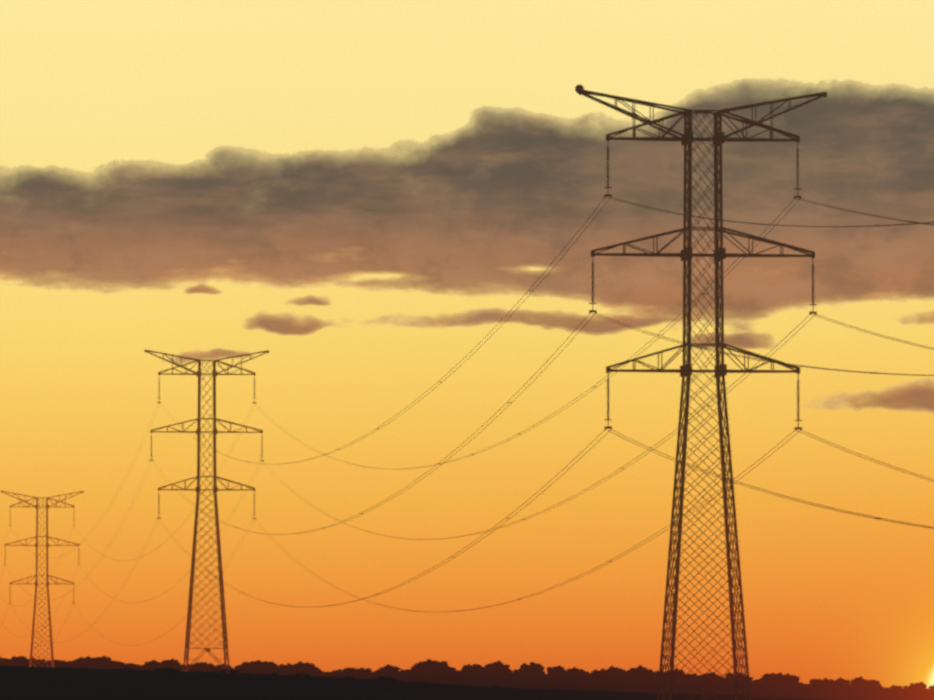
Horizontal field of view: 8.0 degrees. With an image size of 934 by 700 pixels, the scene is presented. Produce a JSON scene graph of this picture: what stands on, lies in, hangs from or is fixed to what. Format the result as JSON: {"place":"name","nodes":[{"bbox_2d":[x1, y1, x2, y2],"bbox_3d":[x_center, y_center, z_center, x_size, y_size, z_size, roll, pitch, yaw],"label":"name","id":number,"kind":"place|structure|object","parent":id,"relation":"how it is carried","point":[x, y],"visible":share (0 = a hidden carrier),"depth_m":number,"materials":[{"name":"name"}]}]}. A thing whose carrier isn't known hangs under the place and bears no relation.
{"place":"outdoors","nodes":[
{"label":"outdoors","id":0,"kind":"place"},
{"bbox_2d":[0,662,933,699],"bbox_3d":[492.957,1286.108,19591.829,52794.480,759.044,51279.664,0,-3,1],"label":"ground","id":1,"kind":"structure","parent":0,"point":[25,681],"depth_m":873.76,"materials":[{"name":"soil"}]},
{"bbox_2d":[0,658,10,661],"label":"oak tree","id":2,"kind":"object","parent":1,"relation":"on","point":[4,660],"visible":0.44,"depth_m":4069.58,"materials":[{"name":"brown plant"}]},
{"bbox_2d":[10,656,27,662],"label":"oak tree","id":3,"kind":"object","parent":1,"relation":"on","point":[18,659],"visible":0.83,"depth_m":4074.07,"materials":[{"name":"brown plant"}]},
{"bbox_2d":[26,659,39,662],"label":"oak tree","id":4,"kind":"object","parent":1,"relation":"on","point":[34,661],"visible":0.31,"depth_m":4082.36,"materials":[{"name":"brown plant"}]},
{"bbox_2d":[0,491,83,666],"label":"pylon","id":5,"kind":"object","parent":1,"relation":"on","point":[36,545],"visible":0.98,"depth_m":1450.47,"materials":[{"name":"metal"}]},
{"bbox_2d":[51,660,66,663],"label":"oak tree","id":6,"kind":"object","parent":1,"relation":"on","point":[59,662],"visible":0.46,"depth_m":4053.65,"materials":[{"name":"brown plant"}]},
{"bbox_2d":[74,656,93,664],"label":"oak tree","id":7,"kind":"object","parent":1,"relation":"on","point":[87,660],"visible":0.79,"depth_m":4074.43,"materials":[{"name":"brown plant"}]},
{"bbox_2d":[94,660,107,664],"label":"oak tree","id":8,"kind":"object","parent":1,"relation":"on","point":[103,662],"visible":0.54,"depth_m":4044.80,"materials":[{"name":"brown plant"}]},
{"bbox_2d":[92,656,112,663],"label":"oak tree","id":9,"kind":"object","parent":1,"relation":"on","point":[102,658],"visible":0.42,"depth_m":4087.59,"materials":[{"name":"brown plant"}]},
{"bbox_2d":[108,661,123,665],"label":"oak tree","id":10,"kind":"object","parent":1,"relation":"on","point":[115,663],"visible":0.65,"depth_m":4040.86,"materials":[{"name":"brown plant"}]},
{"bbox_2d":[124,663,139,665],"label":"oak tree","id":11,"kind":"object","parent":1,"relation":"on","point":[129,664],"visible":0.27,"depth_m":4116.31,"materials":[{"name":"brown plant"}]},
{"bbox_2d":[142,660,162,666],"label":"oak tree","id":12,"kind":"object","parent":1,"relation":"on","point":[153,663],"visible":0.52,"depth_m":4081.86,"materials":[{"name":"brown plant"}]},
{"bbox_2d":[153,668,178,671],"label":"shrub","id":13,"kind":"object","parent":1,"relation":"on","point":[168,669],"visible":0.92,"depth_m":917.21,"materials":[{"name":"black plant"}]},
{"bbox_2d":[161,658,180,666],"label":"oak tree","id":14,"kind":"object","parent":1,"relation":"on","point":[172,662],"visible":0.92,"depth_m":4049.11,"materials":[{"name":"brown plant"}]},
{"bbox_2d":[190,662,215,667],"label":"oak tree","id":15,"kind":"object","parent":1,"relation":"on","point":[202,665],"visible":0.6,"depth_m":4089.13,"materials":[{"name":"brown plant"}]},
{"bbox_2d":[144,350,268,672],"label":"pylon","id":16,"kind":"object","parent":1,"relation":"on","point":[214,432],"visible":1,"depth_m":965.85,"materials":[{"name":"metal"}]},
{"bbox_2d":[216,665,232,668],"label":"oak tree","id":17,"kind":"object","parent":1,"relation":"on","point":[219,666],"visible":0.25,"depth_m":4074.56,"materials":[{"name":"brown plant"}]},
{"bbox_2d":[220,669,233,672],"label":"shrub","id":18,"kind":"object","parent":1,"relation":"on","point":[225,670],"visible":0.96,"depth_m":946.25,"materials":[{"name":"black plant"}]},
{"bbox_2d":[232,664,244,668],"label":"oak tree","id":19,"kind":"object","parent":1,"relation":"on","point":[241,666],"visible":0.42,"depth_m":4072.92,"materials":[{"name":"brown plant"}]},
{"bbox_2d":[244,664,256,668],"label":"oak tree","id":20,"kind":"object","parent":1,"relation":"on","point":[247,666],"visible":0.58,"depth_m":4089.26,"materials":[{"name":"brown plant"}]},
{"bbox_2d":[242,660,260,665],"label":"oak tree","id":21,"kind":"object","parent":1,"relation":"on","point":[251,663],"visible":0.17,"depth_m":4112.24,"materials":[{"name":"brown plant"}]},
{"bbox_2d":[255,661,279,669],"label":"oak tree","id":22,"kind":"object","parent":1,"relation":"on","point":[266,665],"visible":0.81,"depth_m":4073.34,"materials":[{"name":"brown plant"}]},
{"bbox_2d":[278,663,291,669],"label":"oak tree","id":23,"kind":"object","parent":1,"relation":"on","point":[281,666],"visible":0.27,"depth_m":4088.70,"materials":[{"name":"brown plant"}]},
{"bbox_2d":[283,663,306,670],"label":"oak tree","id":24,"kind":"object","parent":1,"relation":"on","point":[296,667],"visible":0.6,"depth_m":4071.24,"materials":[{"name":"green plant"}]},
{"bbox_2d":[295,673,310,676],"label":"shrub","id":25,"kind":"object","parent":1,"relation":"on","point":[302,674],"visible":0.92,"depth_m":933.24,"materials":[{"name":"black plant"}]},
{"bbox_2d":[298,661,317,670],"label":"oak tree","id":26,"kind":"object","parent":1,"relation":"on","point":[307,665],"visible":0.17,"depth_m":4101.56,"materials":[{"name":"brown plant"}]},
{"bbox_2d":[305,666,321,670],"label":"oak tree","id":27,"kind":"object","parent":1,"relation":"on","point":[311,668],"visible":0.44,"depth_m":4052.26,"materials":[{"name":"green plant"}]},
{"bbox_2d":[343,667,356,671],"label":"oak tree","id":28,"kind":"object","parent":1,"relation":"on","point":[349,669],"visible":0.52,"depth_m":4061.72,"materials":[{"name":"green plant"}]},
{"bbox_2d":[357,667,371,671],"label":"oak tree","id":29,"kind":"object","parent":1,"relation":"on","point":[362,669],"visible":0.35,"depth_m":4069.24,"materials":[{"name":"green plant"}]},
{"bbox_2d":[375,676,390,679],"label":"shrub","id":30,"kind":"object","parent":1,"relation":"on","point":[381,677],"visible":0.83,"depth_m":945.58,"materials":[{"name":"plant"}]},
{"bbox_2d":[373,679,399,681],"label":"shrub","id":31,"kind":"object","parent":1,"relation":"on","point":[386,680],"visible":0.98,"depth_m":909.22,"materials":[{"name":"plant"}]},
{"bbox_2d":[379,664,400,670],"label":"oak tree","id":32,"kind":"object","parent":1,"relation":"on","point":[387,667],"visible":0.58,"depth_m":4070.23,"materials":[{"name":"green plant"}]},
{"bbox_2d":[414,661,434,669],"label":"oak tree","id":33,"kind":"object","parent":1,"relation":"on","point":[420,665],"visible":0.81,"depth_m":4038.32,"materials":[{"name":"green plant"}]},
{"bbox_2d":[423,659,448,669],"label":"oak tree","id":34,"kind":"object","parent":1,"relation":"on","point":[438,664],"visible":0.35,"depth_m":4052.22,"materials":[{"name":"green plant"}]},
{"bbox_2d":[435,665,449,669],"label":"oak tree","id":35,"kind":"object","parent":1,"relation":"on","point":[441,667],"visible":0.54,"depth_m":4038.18,"materials":[{"name":"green plant"}]},
{"bbox_2d":[462,666,472,670],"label":"oak tree","id":36,"kind":"object","parent":1,"relation":"on","point":[468,668],"visible":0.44,"depth_m":4076.27,"materials":[{"name":"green plant"}]},
{"bbox_2d":[461,664,481,669],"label":"oak tree","id":37,"kind":"object","parent":1,"relation":"on","point":[469,665],"visible":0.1,"depth_m":4127.84,"materials":[{"name":"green plant"}]},
{"bbox_2d":[472,666,487,670],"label":"oak tree","id":38,"kind":"object","parent":1,"relation":"on","point":[477,668],"visible":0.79,"depth_m":4033.11,"materials":[{"name":"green plant"}]},
{"bbox_2d":[485,660,509,671],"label":"oak tree","id":39,"kind":"object","parent":1,"relation":"on","point":[493,666],"visible":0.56,"depth_m":4084.42,"materials":[{"name":"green plant"}]},
{"bbox_2d":[495,668,510,671],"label":"oak tree","id":40,"kind":"object","parent":1,"relation":"on","point":[503,670],"visible":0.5,"depth_m":4065.52,"materials":[{"name":"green plant"}]},
{"bbox_2d":[512,669,526,672],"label":"oak tree","id":41,"kind":"object","parent":1,"relation":"on","point":[519,671],"visible":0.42,"depth_m":4078.57,"materials":[{"name":"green plant"}]},
{"bbox_2d":[517,662,544,673],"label":"oak tree","id":42,"kind":"object","parent":1,"relation":"on","point":[533,667],"visible":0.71,"depth_m":4120.98,"materials":[{"name":"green plant"}]},
{"bbox_2d":[546,665,564,673],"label":"oak tree","id":43,"kind":"object","parent":1,"relation":"on","point":[559,669],"visible":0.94,"depth_m":4032.59,"materials":[{"name":"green plant"}]},
{"bbox_2d":[564,667,585,674],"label":"oak tree","id":44,"kind":"object","parent":1,"relation":"on","point":[574,671],"visible":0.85,"depth_m":4044.78,"materials":[{"name":"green plant"}]},
{"bbox_2d":[587,671,601,675],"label":"oak tree","id":45,"kind":"object","parent":1,"relation":"on","point":[593,673],"visible":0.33,"depth_m":4077.89,"materials":[{"name":"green plant"}]},
{"bbox_2d":[591,668,604,675],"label":"oak tree","id":46,"kind":"object","parent":1,"relation":"on","point":[597,671],"visible":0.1,"depth_m":4113.17,"materials":[{"name":"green plant"}]},
{"bbox_2d":[601,666,625,675],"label":"oak tree","id":47,"kind":"object","parent":1,"relation":"on","point":[612,671],"visible":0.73,"depth_m":4085.37,"materials":[{"name":"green plant"}]},
{"bbox_2d":[618,673,631,676],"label":"oak tree","id":48,"kind":"object","parent":1,"relation":"on","point":[625,674],"visible":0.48,"depth_m":4063.80,"materials":[{"name":"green plant"}]},
{"bbox_2d":[627,665,650,676],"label":"oak tree","id":49,"kind":"object","parent":1,"relation":"on","point":[640,671],"visible":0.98,"depth_m":4027.83,"materials":[{"name":"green plant"}]},
{"bbox_2d":[649,669,658,676],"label":"oak tree","id":50,"kind":"object","parent":1,"relation":"on","point":[653,672],"visible":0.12,"depth_m":4080.07,"materials":[{"name":"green plant"}]},
{"bbox_2d":[665,669,685,678],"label":"oak tree","id":51,"kind":"object","parent":1,"relation":"on","point":[679,674],"visible":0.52,"depth_m":4035.14,"materials":[{"name":"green plant"}]},
{"bbox_2d":[685,673,697,678],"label":"oak tree","id":52,"kind":"object","parent":1,"relation":"on","point":[689,675],"visible":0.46,"depth_m":4071.95,"materials":[{"name":"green plant"}]},
{"bbox_2d":[692,675,705,679],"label":"oak tree","id":53,"kind":"object","parent":1,"relation":"on","point":[701,676],"visible":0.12,"depth_m":4072.83,"materials":[{"name":"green plant"}]},
{"bbox_2d":[575,84,826,699],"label":"pylon","id":54,"kind":"object","parent":1,"relation":"on","point":[719,138],"visible":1,"depth_m":480.72,"materials":[{"name":"metal"}]},
{"bbox_2d":[0,197,933,658],"bbox_3d":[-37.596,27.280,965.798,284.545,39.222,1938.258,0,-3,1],"label":"conductors","id":55,"kind":"object","parent":54,"relation":"hanging from","point":[676,429],"visible":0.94,"depth_m":485.25,"materials":[{"name":"metal"}]},
{"bbox_2d":[703,672,722,678],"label":"oak tree","id":56,"kind":"object","parent":1,"relation":"on","point":[708,674],"visible":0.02,"depth_m":4163.09,"materials":[{"name":"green plant"}]},
{"bbox_2d":[723,672,740,680],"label":"oak tree","id":57,"kind":"object","parent":1,"relation":"on","point":[728,674],"visible":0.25,"depth_m":4065.89,"materials":[{"name":"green plant"}]},
{"bbox_2d":[739,676,753,680],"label":"oak tree","id":58,"kind":"object","parent":1,"relation":"on","point":[750,678],"visible":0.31,"depth_m":4034.12,"materials":[{"name":"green plant"}]},
{"bbox_2d":[760,673,774,681],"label":"oak tree","id":59,"kind":"object","parent":1,"relation":"on","point":[765,677],"visible":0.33,"depth_m":4068.44,"materials":[{"name":"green plant"}]},
{"bbox_2d":[769,672,793,682],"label":"oak tree","id":60,"kind":"object","parent":1,"relation":"on","point":[784,678],"visible":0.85,"depth_m":4051.69,"materials":[{"name":"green plant"}]},
{"bbox_2d":[792,675,799,682],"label":"oak tree","id":61,"kind":"object","parent":1,"relation":"on","point":[795,678],"visible":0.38,"depth_m":4059.37,"materials":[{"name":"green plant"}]},
{"bbox_2d":[809,679,824,684],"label":"oak tree","id":62,"kind":"object","parent":1,"relation":"on","point":[816,681],"visible":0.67,"depth_m":4041.48,"materials":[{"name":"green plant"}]},
{"bbox_2d":[826,679,840,684],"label":"oak tree","id":63,"kind":"object","parent":1,"relation":"on","point":[832,682],"visible":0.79,"depth_m":4029.89,"materials":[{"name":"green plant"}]},
{"bbox_2d":[836,677,851,685],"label":"oak tree","id":64,"kind":"object","parent":1,"relation":"on","point":[844,682],"visible":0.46,"depth_m":4071.68,"materials":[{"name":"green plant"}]},
{"bbox_2d":[850,676,867,686],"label":"oak tree","id":65,"kind":"object","parent":1,"relation":"on","point":[859,681],"visible":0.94,"depth_m":4025.10,"materials":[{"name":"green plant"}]},
{"bbox_2d":[864,679,880,686],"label":"oak tree","id":66,"kind":"object","parent":1,"relation":"on","point":[870,682],"visible":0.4,"depth_m":4083.24,"materials":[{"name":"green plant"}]},
{"bbox_2d":[910,682,926,687],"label":"oak tree","id":67,"kind":"object","parent":1,"relation":"on","point":[919,684],"visible":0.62,"depth_m":4086.22,"materials":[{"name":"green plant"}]},
{"bbox_2d":[0,0,933,687],"label":"sky","id":68,"kind":"structure","parent":0,"point":[356,194],"materials":[{"name":"orange"}]}
]}

